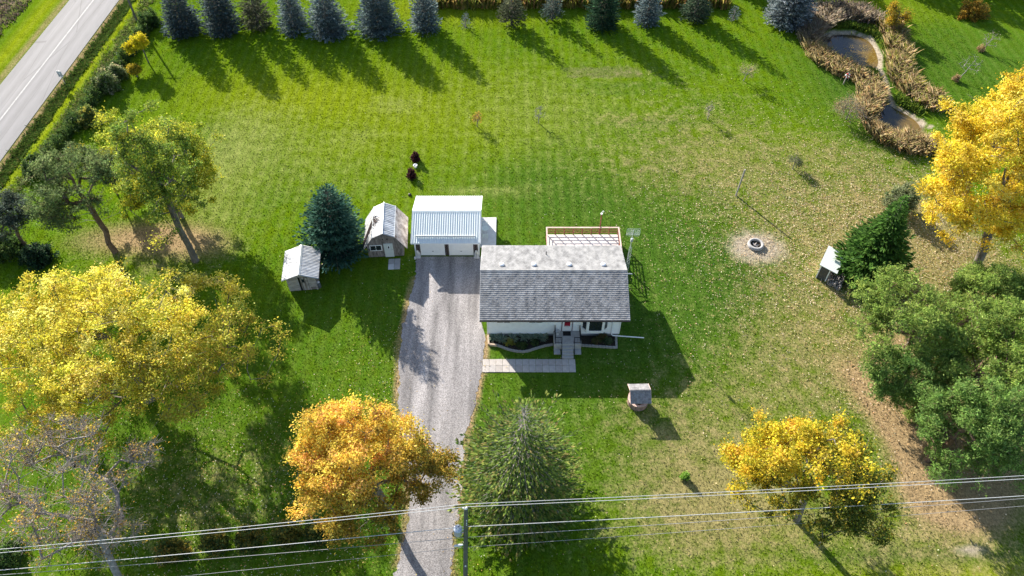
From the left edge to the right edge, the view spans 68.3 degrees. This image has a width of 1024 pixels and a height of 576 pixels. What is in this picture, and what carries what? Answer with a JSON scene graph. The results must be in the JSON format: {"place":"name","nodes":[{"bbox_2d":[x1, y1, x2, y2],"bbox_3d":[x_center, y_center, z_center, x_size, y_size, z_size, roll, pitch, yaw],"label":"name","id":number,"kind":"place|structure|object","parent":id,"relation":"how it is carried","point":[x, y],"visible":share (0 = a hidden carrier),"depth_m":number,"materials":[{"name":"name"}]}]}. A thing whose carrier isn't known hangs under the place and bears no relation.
{"place":"outdoors","nodes":[
{"label":"outdoors","id":0,"kind":"place"},
{"bbox_2d":[0,0,118,160],"bbox_3d":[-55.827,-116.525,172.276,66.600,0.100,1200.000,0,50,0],"label":"road","id":1,"kind":"structure","parent":0,"point":[26,106],"depth_m":99.23,"materials":[{"name":"grey asphalt"}]},
{"bbox_2d":[0,0,93,119],"bbox_3d":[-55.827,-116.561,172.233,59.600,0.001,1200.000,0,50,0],"label":"road centre line","id":2,"kind":"object","parent":1,"relation":"on","point":[45,61],"visible":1,"depth_m":99.31,"materials":[{"name":"paint"}]},
{"bbox_2d":[67,140,118,194],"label":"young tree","id":3,"kind":"object","parent":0,"point":[99,153],"visible":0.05,"depth_m":79.53,"materials":[{"name":"green plant"}]},
{"bbox_2d":[393,256,485,575],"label":"driveway","id":4,"kind":"structure","parent":0,"point":[444,329],"depth_m":68.09,"materials":[{"name":"grey gravel"}]},
{"bbox_2d":[0,0,1023,575],"bbox_3d":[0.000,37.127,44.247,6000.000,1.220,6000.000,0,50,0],"label":"ground","id":5,"kind":"structure","parent":0,"point":[996,548],"depth_m":77.67,"materials":[{"name":"green plant"}]},
{"bbox_2d":[0,230,27,263],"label":"hedge shrub","id":6,"kind":"object","parent":5,"relation":"on","point":[10,250],"visible":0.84,"depth_m":76.18,"materials":[{"name":"green plant"}]},
{"bbox_2d":[0,535,30,573],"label":"front shrub","id":7,"kind":"object","parent":5,"relation":"on","point":[6,561],"visible":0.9,"depth_m":56.76,"materials":[{"name":"green plant"}]},
{"bbox_2d":[0,0,30,34],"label":"field weeds","id":8,"kind":"object","parent":5,"relation":"on","point":[13,16],"visible":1,"depth_m":107.60,"materials":[{"name":"brown plant"}]},
{"bbox_2d":[0,185,37,246],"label":"pine tree","id":9,"kind":"object","parent":5,"relation":"on","point":[9,218],"visible":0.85,"depth_m":73.86,"materials":[{"name":"green plant"}]},
{"bbox_2d":[18,151,54,181],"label":"hedge shrub","id":10,"kind":"object","parent":5,"relation":"on","point":[30,158],"visible":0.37,"depth_m":84.30,"materials":[{"name":"green plant"}]},
{"bbox_2d":[16,241,59,272],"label":"hedge shrub","id":11,"kind":"object","parent":5,"relation":"on","point":[37,256],"visible":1,"depth_m":76.05,"materials":[{"name":"green plant"}]},
{"bbox_2d":[0,0,135,188],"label":"ditch weeds","id":12,"kind":"object","parent":5,"relation":"on","point":[23,145],"visible":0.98,"depth_m":94.85,"materials":[{"name":"green plant"}]},
{"bbox_2d":[16,138,120,253],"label":"pine tree","id":13,"kind":"object","parent":5,"relation":"on","point":[55,206],"visible":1,"depth_m":71.12,"materials":[{"name":"green plant"}]},
{"bbox_2d":[5,0,154,199],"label":"verge grass","id":14,"kind":"structure","parent":5,"relation":"on","point":[110,54],"depth_m":97.27,"materials":[{"name":"green plant"}]},
{"bbox_2d":[0,408,170,575],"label":"bare tree","id":15,"kind":"object","parent":5,"relation":"on","point":[96,531],"visible":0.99,"depth_m":49.92,"materials":[{"name":"grey plant"}]},
{"bbox_2d":[74,103,103,129],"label":"hedge shrub","id":16,"kind":"object","parent":5,"relation":"on","point":[87,112],"visible":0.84,"depth_m":89.98,"materials":[{"name":"green plant"}]},
{"bbox_2d":[33,16,153,163],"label":"hedge","id":17,"kind":"object","parent":5,"relation":"on","point":[94,97],"visible":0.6,"depth_m":92.54,"materials":[{"name":"green plant"}]},
{"bbox_2d":[90,66,124,96],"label":"hedge shrub","id":18,"kind":"object","parent":5,"relation":"on","point":[110,82],"visible":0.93,"depth_m":94.28,"materials":[{"name":"green plant"}]},
{"bbox_2d":[106,62,127,80],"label":"hedge shrub","id":19,"kind":"object","parent":5,"relation":"on","point":[119,72],"visible":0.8,"depth_m":96.08,"materials":[{"name":"green plant"}]},
{"bbox_2d":[119,32,149,62],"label":"young tree","id":20,"kind":"object","parent":5,"relation":"on","point":[139,41],"visible":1,"depth_m":96.74,"materials":[{"name":"yellow plant"}]},
{"bbox_2d":[126,62,142,76],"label":"young tree","id":21,"kind":"object","parent":5,"relation":"on","point":[134,68],"visible":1,"depth_m":96.30,"materials":[{"name":"yellow plant"}]},
{"bbox_2d":[0,230,292,468],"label":"maple tree","id":22,"kind":"object","parent":5,"relation":"on","point":[97,295],"visible":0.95,"depth_m":58.20,"materials":[{"name":"yellow plant"}]},
{"bbox_2d":[137,7,161,30],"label":"hedge shrub","id":23,"kind":"object","parent":5,"relation":"on","point":[152,19],"visible":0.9,"depth_m":104.39,"materials":[{"name":"green plant"}]},
{"bbox_2d":[97,99,206,262],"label":"locust tree","id":24,"kind":"object","parent":5,"relation":"on","point":[150,165],"visible":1,"depth_m":67.20,"materials":[{"name":"green plant"}]},
{"bbox_2d":[89,106,226,226],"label":"maple tree","id":25,"kind":"object","parent":5,"relation":"on","point":[132,202],"visible":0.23,"depth_m":75.62,"materials":[{"name":"green plant"}]},
{"bbox_2d":[153,534,192,567],"bbox_3d":[-25.692,19.707,56.881,2.916,1.861,2.423,0,50,0],"label":"front shrub","id":26,"kind":"object","parent":5,"relation":"on","point":[170,546],"visible":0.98,"depth_m":56.79,"materials":[{"name":"green plant"}]},
{"bbox_2d":[159,0,205,41],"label":"spruce tree","id":27,"kind":"object","parent":5,"relation":"on","point":[182,23],"visible":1,"depth_m":101.64,"materials":[{"name":"blue plant"}]},
{"bbox_2d":[196,527,231,557],"bbox_3d":[-22.692,19.166,57.297,2.602,1.920,2.482,0,50,0],"label":"front shrub","id":28,"kind":"object","parent":5,"relation":"on","point":[213,541],"visible":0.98,"depth_m":57.07,"materials":[{"name":"green plant"}]},
{"bbox_2d":[194,0,243,39],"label":"spruce tree","id":29,"kind":"object","parent":5,"relation":"on","point":[224,20],"visible":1,"depth_m":101.88,"materials":[{"name":"blue plant"}]},
{"bbox_2d":[232,522,269,554],"bbox_3d":[-20.206,18.808,57.580,2.784,1.946,2.669,-31,56,-23],"label":"front shrub","id":30,"kind":"object","parent":5,"relation":"on","point":[251,537],"visible":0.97,"depth_m":57.42,"materials":[{"name":"green plant"}]},
{"bbox_2d":[236,0,274,35],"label":"spruce tree","id":31,"kind":"object","parent":5,"relation":"on","point":[255,7],"visible":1,"depth_m":102.97,"materials":[{"name":"green plant"}]},
{"bbox_2d":[269,518,304,551],"bbox_3d":[-17.181,18.646,57.653,2.801,2.044,2.531,0,50,0],"label":"front shrub","id":32,"kind":"object","parent":5,"relation":"on","point":[283,534],"visible":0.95,"depth_m":57.54,"materials":[{"name":"green plant"}]},
{"bbox_2d":[275,0,308,38],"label":"spruce tree","id":33,"kind":"object","parent":5,"relation":"on","point":[290,13],"visible":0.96,"depth_m":102.39,"materials":[{"name":"blue plant"}]},
{"bbox_2d":[281,244,320,290],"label":"shed","id":34,"kind":"structure","parent":5,"relation":"on","point":[301,266],"depth_m":73.61,"materials":[{"name":"grey wood"}]},
{"bbox_2d":[300,517,332,547],"bbox_3d":[-14.903,18.628,57.865,2.927,1.742,2.293,0,50,0],"label":"front shrub","id":35,"kind":"object","parent":5,"relation":"on","point":[310,534],"visible":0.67,"depth_m":57.68,"materials":[{"name":"green plant"}]},
{"bbox_2d":[299,0,354,42],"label":"spruce tree","id":36,"kind":"object","parent":5,"relation":"on","point":[325,19],"visible":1,"depth_m":101.65,"materials":[{"name":"blue plant"}]},
{"bbox_2d":[292,183,375,273],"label":"spruce tree","id":37,"kind":"object","parent":5,"relation":"on","point":[333,234],"visible":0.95,"depth_m":73.60,"materials":[{"name":"green plant"}]},
{"bbox_2d":[278,389,463,555],"bbox_3d":[-9.975,14.174,53.655,12.269,13.884,10.991,24,54,19],"label":"maple tree","id":38,"kind":"object","parent":5,"relation":"on","point":[322,478],"visible":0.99,"depth_m":50.57,"materials":[{"name":"orange plant"}]},
{"bbox_2d":[352,0,406,41],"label":"spruce tree","id":39,"kind":"object","parent":5,"relation":"on","point":[377,15],"visible":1,"depth_m":101.82,"materials":[{"name":"blue plant"}]},
{"bbox_2d":[363,202,407,256],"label":"gambrel shed","id":40,"kind":"structure","parent":5,"relation":"on","point":[388,236],"depth_m":76.28,"materials":[{"name":"grey wood"}]},
{"bbox_2d":[369,245,381,250],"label":"window","id":41,"kind":"structure","parent":40,"relation":"in","point":[378,247],"depth_m":76.02,"materials":[{"name":"glass"}]},
{"bbox_2d":[383,243,394,256],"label":"door","id":42,"kind":"structure","parent":40,"relation":"in","point":[388,247],"depth_m":76.39,"materials":[{"name":"grey paint"}]},
{"bbox_2d":[388,259,399,269],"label":"shed pavers","id":43,"kind":"object","parent":5,"relation":"on","point":[393,264],"visible":1,"depth_m":76.53,"materials":[{"name":"concrete"}]},
{"bbox_2d":[406,167,416,180],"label":"red shrub","id":44,"kind":"object","parent":5,"relation":"on","point":[411,174],"visible":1,"depth_m":84.50,"materials":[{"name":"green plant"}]},
{"bbox_2d":[409,150,420,162],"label":"red shrub","id":45,"kind":"object","parent":5,"relation":"on","point":[414,156],"visible":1,"depth_m":86.27,"materials":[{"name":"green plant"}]},
{"bbox_2d":[407,0,441,37],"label":"spruce tree","id":46,"kind":"object","parent":5,"relation":"on","point":[424,18],"visible":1,"depth_m":102.54,"materials":[{"name":"blue plant"}]},
{"bbox_2d":[411,196,481,255],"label":"garage","id":47,"kind":"structure","parent":5,"relation":"on","point":[445,225],"depth_m":76.19,"materials":[{"name":"white metal"}]},
{"bbox_2d":[421,244,444,254],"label":"garage door","id":48,"kind":"structure","parent":47,"relation":"in","point":[426,249],"depth_m":76.73,"materials":[{"name":"white paint"}]},
{"bbox_2d":[449,244,472,254],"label":"garage door","id":49,"kind":"structure","parent":47,"relation":"in","point":[455,249],"depth_m":76.73,"materials":[{"name":"white paint"}]},
{"bbox_2d":[452,506,467,575],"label":"utility pole","id":50,"kind":"object","parent":5,"relation":"on","point":[458,532],"visible":0.99,"depth_m":50.00,"materials":[{"name":"grey wood"}]},
{"bbox_2d":[0,496,1017,570],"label":"overhead wire","id":51,"kind":"object","parent":50,"relation":"attached to","point":[496,525],"visible":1,"depth_m":49.10,"materials":[{"name":"metal"}]},
{"bbox_2d":[1,479,1016,552],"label":"overhead wire","id":52,"kind":"object","parent":50,"relation":"attached to","point":[502,505],"visible":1,"depth_m":47.41,"materials":[{"name":"metal"}]},
{"bbox_2d":[0,475,1023,549],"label":"overhead wire","id":53,"kind":"object","parent":50,"relation":"attached to","point":[507,502],"visible":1,"depth_m":46.97,"materials":[{"name":"metal"}]},
{"bbox_2d":[2,498,1023,574],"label":"overhead wire","id":54,"kind":"object","parent":50,"relation":"attached to","point":[479,536],"visible":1,"depth_m":50.39,"materials":[{"name":"grey metal"}]},
{"bbox_2d":[188,506,1019,575],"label":"overhead wire","id":55,"kind":"object","parent":50,"relation":"attached to","point":[578,539],"visible":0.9,"depth_m":51.97,"materials":[{"name":"grey metal"}]},
{"bbox_2d":[470,111,481,123],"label":"sapling","id":56,"kind":"object","parent":5,"relation":"on","point":[475,117],"visible":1,"depth_m":89.92,"materials":[{"name":"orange plant"}]},
{"bbox_2d":[480,217,495,247],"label":"patio","id":57,"kind":"structure","parent":5,"relation":"on","point":[491,230],"depth_m":79.30,"materials":[{"name":"concrete"}]},
{"bbox_2d":[496,0,526,28],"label":"spruce tree","id":58,"kind":"object","parent":5,"relation":"on","point":[514,11],"visible":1,"depth_m":103.62,"materials":[{"name":"green plant"}]},
{"bbox_2d":[0,71,1023,575],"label":"fallen leaves","id":59,"kind":"object","parent":5,"relation":"on","point":[674,317],"depth_m":75.97,"materials":[{"name":"plant"}]},
{"bbox_2d":[881,180,920,214],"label":"round bush","id":60,"kind":"object","parent":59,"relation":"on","point":[898,192],"visible":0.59,"depth_m":80.02,"materials":[{"name":"green plant"}]},
{"bbox_2d":[445,389,586,561],"bbox_3d":[0.433,12.601,55.414,11.115,15.492,11.153,1,50,-1],"label":"spruce tree","id":61,"kind":"object","parent":5,"relation":"on","point":[514,458],"visible":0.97,"depth_m":54.58,"materials":[{"name":"green plant"}]},
{"bbox_2d":[489,335,552,349],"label":"flower bed","id":62,"kind":"object","parent":5,"relation":"on","point":[549,339],"visible":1,"depth_m":70.28,"materials":[{"name":"soil"}]},
{"bbox_2d":[516,341,527,349],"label":"bed shrub","id":63,"kind":"object","parent":62,"relation":"on","point":[523,345],"visible":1,"depth_m":69.81,"materials":[{"name":"green plant"}]},
{"bbox_2d":[497,343,552,352],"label":"bed edging","id":64,"kind":"object","parent":5,"relation":"on","point":[525,351],"visible":1,"depth_m":69.70,"materials":[{"name":"stone"}]},
{"bbox_2d":[482,359,575,371],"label":"walkway","id":65,"kind":"structure","parent":5,"relation":"on","point":[530,365],"depth_m":68.64,"materials":[{"name":"grey concrete"}]},
{"bbox_2d":[538,0,564,21],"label":"spruce tree","id":66,"kind":"object","parent":5,"relation":"on","point":[552,9],"visible":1,"depth_m":104.72,"materials":[{"name":"green plant"}]},
{"bbox_2d":[479,245,643,358],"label":"bungalow","id":67,"kind":"object","parent":5,"relation":"on","point":[577,291],"visible":1,"depth_m":69.19,"materials":[{"name":"white plastic"}]},
{"bbox_2d":[562,322,571,330],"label":"front door","id":68,"kind":"structure","parent":67,"relation":"in","point":[567,326],"depth_m":69.59,"materials":[{"name":"red wood"}]},
{"bbox_2d":[581,322,608,332],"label":"bay window","id":69,"kind":"structure","parent":67,"relation":"in","point":[589,327],"depth_m":69.10,"materials":[{"name":"white glass"}]},
{"bbox_2d":[545,227,621,247],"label":"deck","id":70,"kind":"structure","parent":5,"relation":"on","point":[583,239],"depth_m":77.56,"materials":[{"name":"beige wood"}]},
{"bbox_2d":[581,335,614,345],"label":"flower bed","id":71,"kind":"object","parent":5,"relation":"on","point":[586,339],"visible":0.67,"depth_m":70.50,"materials":[{"name":"soil"}]},
{"bbox_2d":[590,336,603,344],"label":"bed shrub","id":72,"kind":"object","parent":71,"relation":"on","point":[596,340],"visible":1,"depth_m":70.07,"materials":[{"name":"green plant"}]},
{"bbox_2d":[581,336,617,348],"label":"bed edging","id":73,"kind":"object","parent":5,"relation":"on","point":[602,346],"visible":1,"depth_m":69.90,"materials":[{"name":"stone"}]},
{"bbox_2d":[582,0,621,35],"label":"spruce tree","id":74,"kind":"object","parent":5,"relation":"on","point":[601,16],"visible":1,"depth_m":103.03,"materials":[{"name":"green plant"}]},
{"bbox_2d":[626,229,640,268],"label":"aerial tower","id":75,"kind":"structure","parent":5,"relation":"on","point":[631,240],"depth_m":68.96,"materials":[{"name":"metal"}]},
{"bbox_2d":[627,384,651,410],"bbox_3d":[10.990,9.371,65.397,1.860,2.058,2.051,-1,50,-1],"label":"wishing well","id":76,"kind":"object","parent":5,"relation":"on","point":[639,397],"visible":1,"depth_m":64.60,"materials":[{"name":"grey wood"}]},
{"bbox_2d":[632,0,667,28],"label":"spruce tree","id":77,"kind":"object","parent":5,"relation":"on","point":[647,15],"visible":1,"depth_m":103.93,"materials":[{"name":"blue plant"}]},
{"bbox_2d":[679,470,690,480],"bbox_3d":[14.046,15.231,61.248,0.851,0.925,0.846,-32,57,-24],"label":"cedar seedling","id":78,"kind":"object","parent":5,"relation":"on","point":[685,475],"visible":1,"depth_m":61.11,"materials":[{"name":"green plant"}]},
{"bbox_2d":[678,0,713,24],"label":"spruce tree","id":79,"kind":"object","parent":5,"relation":"on","point":[691,13],"visible":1,"depth_m":104.76,"materials":[{"name":"green plant"}]},
{"bbox_2d":[727,6,740,21],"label":"spruce tree","id":80,"kind":"object","parent":5,"relation":"on","point":[734,14],"visible":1,"depth_m":105.47,"materials":[{"name":"blue plant"}]},
{"bbox_2d":[738,62,757,80],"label":"sapling","id":81,"kind":"object","parent":5,"relation":"on","point":[751,69],"visible":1,"depth_m":95.46,"materials":[{"name":"green plant"}]},
{"bbox_2d":[747,238,763,250],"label":"fire ring","id":82,"kind":"object","parent":5,"relation":"on","point":[760,247],"visible":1,"depth_m":78.07,"materials":[{"name":"grey concrete"}]},
{"bbox_2d":[760,0,817,32],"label":"spruce tree","id":83,"kind":"object","parent":5,"relation":"on","point":[787,14],"visible":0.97,"depth_m":103.10,"materials":[{"name":"blue plant"}]},
{"bbox_2d":[788,152,805,170],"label":"sapling","id":84,"kind":"object","parent":5,"relation":"on","point":[799,160],"visible":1,"depth_m":85.04,"materials":[{"name":"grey plant"}]},
{"bbox_2d":[713,405,903,551],"bbox_3d":[20.879,14.129,54.840,12.199,12.152,11.114,0,50,0],"label":"maple tree","id":85,"kind":"object","parent":5,"relation":"on","point":[745,459],"visible":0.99,"depth_m":52.01,"materials":[{"name":"yellow plant"}]},
{"bbox_2d":[815,246,844,280],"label":"wood shed","id":86,"kind":"structure","parent":5,"relation":"on","point":[828,263],"depth_m":74.48,"materials":[{"name":"white paint"}]},
{"bbox_2d":[795,0,886,43],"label":"reeds","id":87,"kind":"object","parent":5,"relation":"on","point":[829,13],"visible":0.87,"depth_m":104.97,"materials":[{"name":"beige plant"}]},
{"bbox_2d":[831,91,872,126],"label":"bare bush","id":88,"kind":"object","parent":5,"relation":"on","point":[855,104],"visible":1,"depth_m":90.20,"materials":[{"name":"grey plant"}]},
{"bbox_2d":[833,194,916,299],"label":"spruce tree","id":89,"kind":"object","parent":5,"relation":"on","point":[879,241],"visible":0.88,"depth_m":71.52,"materials":[{"name":"green plant"}]},
{"bbox_2d":[800,32,949,157],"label":"reeds","id":90,"kind":"object","parent":5,"relation":"on","point":[873,93],"visible":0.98,"depth_m":93.05,"materials":[{"name":"beige plant"}]},
{"bbox_2d":[827,19,929,115],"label":"bank grass","id":91,"kind":"structure","parent":5,"relation":"on","point":[903,100],"depth_m":101.48,"materials":[{"name":"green plant"}]},
{"bbox_2d":[883,0,914,27],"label":"young tree","id":92,"kind":"object","parent":5,"relation":"on","point":[893,16],"visible":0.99,"depth_m":101.92,"materials":[{"name":"yellow plant"}]},
{"bbox_2d":[856,340,960,416],"bbox_3d":[33.561,7.432,63.872,9.085,7.020,7.817,0,50,0],"label":"pine tree","id":93,"kind":"object","parent":5,"relation":"on","point":[897,386],"visible":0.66,"depth_m":62.42,"materials":[{"name":"green plant"}]},
{"bbox_2d":[902,407,925,423],"bbox_3d":[34.707,10.688,64.625,2.099,1.592,1.965,0,50,0],"label":"pine seedling","id":94,"kind":"object","parent":5,"relation":"on","point":[909,414],"visible":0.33,"depth_m":64.72,"materials":[{"name":"green plant"}]},
{"bbox_2d":[875,11,955,113],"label":"reeds","id":95,"kind":"object","parent":5,"relation":"on","point":[901,72],"visible":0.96,"depth_m":96.79,"materials":[{"name":"beige plant"}]},
{"bbox_2d":[844,261,1011,375],"bbox_3d":[34.925,3.382,65.496,14.384,9.771,10.551,0,50,0],"label":"pine tree","id":96,"kind":"object","parent":5,"relation":"on","point":[935,327],"visible":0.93,"depth_m":62.93,"materials":[{"name":"green plant"}]},
{"bbox_2d":[929,455,957,473],"bbox_3d":[35.477,14.324,61.631,2.409,1.505,2.077,0,50,0],"label":"pine seedling","id":97,"kind":"object","parent":5,"relation":"on","point":[942,464],"visible":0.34,"depth_m":61.79,"materials":[{"name":"green plant"}]},
{"bbox_2d":[910,373,1023,496],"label":"pine tree","id":98,"kind":"object","parent":5,"relation":"on","point":[968,407],"visible":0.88,"depth_m":58.16,"materials":[{"name":"green plant"}]},
{"bbox_2d":[911,64,1023,265],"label":"maple tree","id":99,"kind":"object","parent":5,"relation":"on","point":[963,167],"visible":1,"depth_m":67.28,"materials":[{"name":"yellow plant"}]},
{"bbox_2d":[913,303,1023,411],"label":"pine tree","id":100,"kind":"object","parent":5,"relation":"on","point":[964,365],"visible":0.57,"depth_m":60.87,"materials":[{"name":"green plant"}]},
{"bbox_2d":[958,54,983,79],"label":"sapling","id":101,"kind":"object","parent":5,"relation":"on","point":[970,65],"visible":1,"depth_m":95.47,"materials":[{"name":"grey plant"}]},
{"bbox_2d":[955,0,991,22],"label":"orange bush","id":102,"kind":"object","parent":5,"relation":"on","point":[979,8],"visible":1,"depth_m":105.67,"materials":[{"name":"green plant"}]},
{"bbox_2d":[937,372,1023,492],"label":"pine tree","id":103,"kind":"object","parent":5,"relation":"on","point":[1003,402],"visible":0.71,"depth_m":56.61,"materials":[{"name":"green plant"}]},
{"bbox_2d":[941,258,1023,328],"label":"pine tree","id":104,"kind":"object","parent":5,"relation":"on","point":[981,278],"visible":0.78,"depth_m":66.01,"materials":[{"name":"green plant"}]},
{"bbox_2d":[971,294,1023,373],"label":"pine tree","id":105,"kind":"object","parent":5,"relation":"on","point":[994,335],"visible":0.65,"depth_m":62.14,"materials":[{"name":"green plant"}]},
{"bbox_2d":[425,0,732,10],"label":"tall dry grass","id":106,"kind":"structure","parent":0,"point":[531,4],"depth_m":107.64,"materials":[{"name":"beige plant"}]},
{"bbox_2d":[823,35,877,67],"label":"pond water","id":107,"kind":"structure","parent":0,"point":[838,42],"depth_m":102.36,"materials":[{"name":"brown liquid"}]},
{"bbox_2d":[879,105,920,132],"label":"pond water","id":108,"kind":"structure","parent":0,"point":[890,115],"depth_m":92.43,"materials":[{"name":"brown liquid"}]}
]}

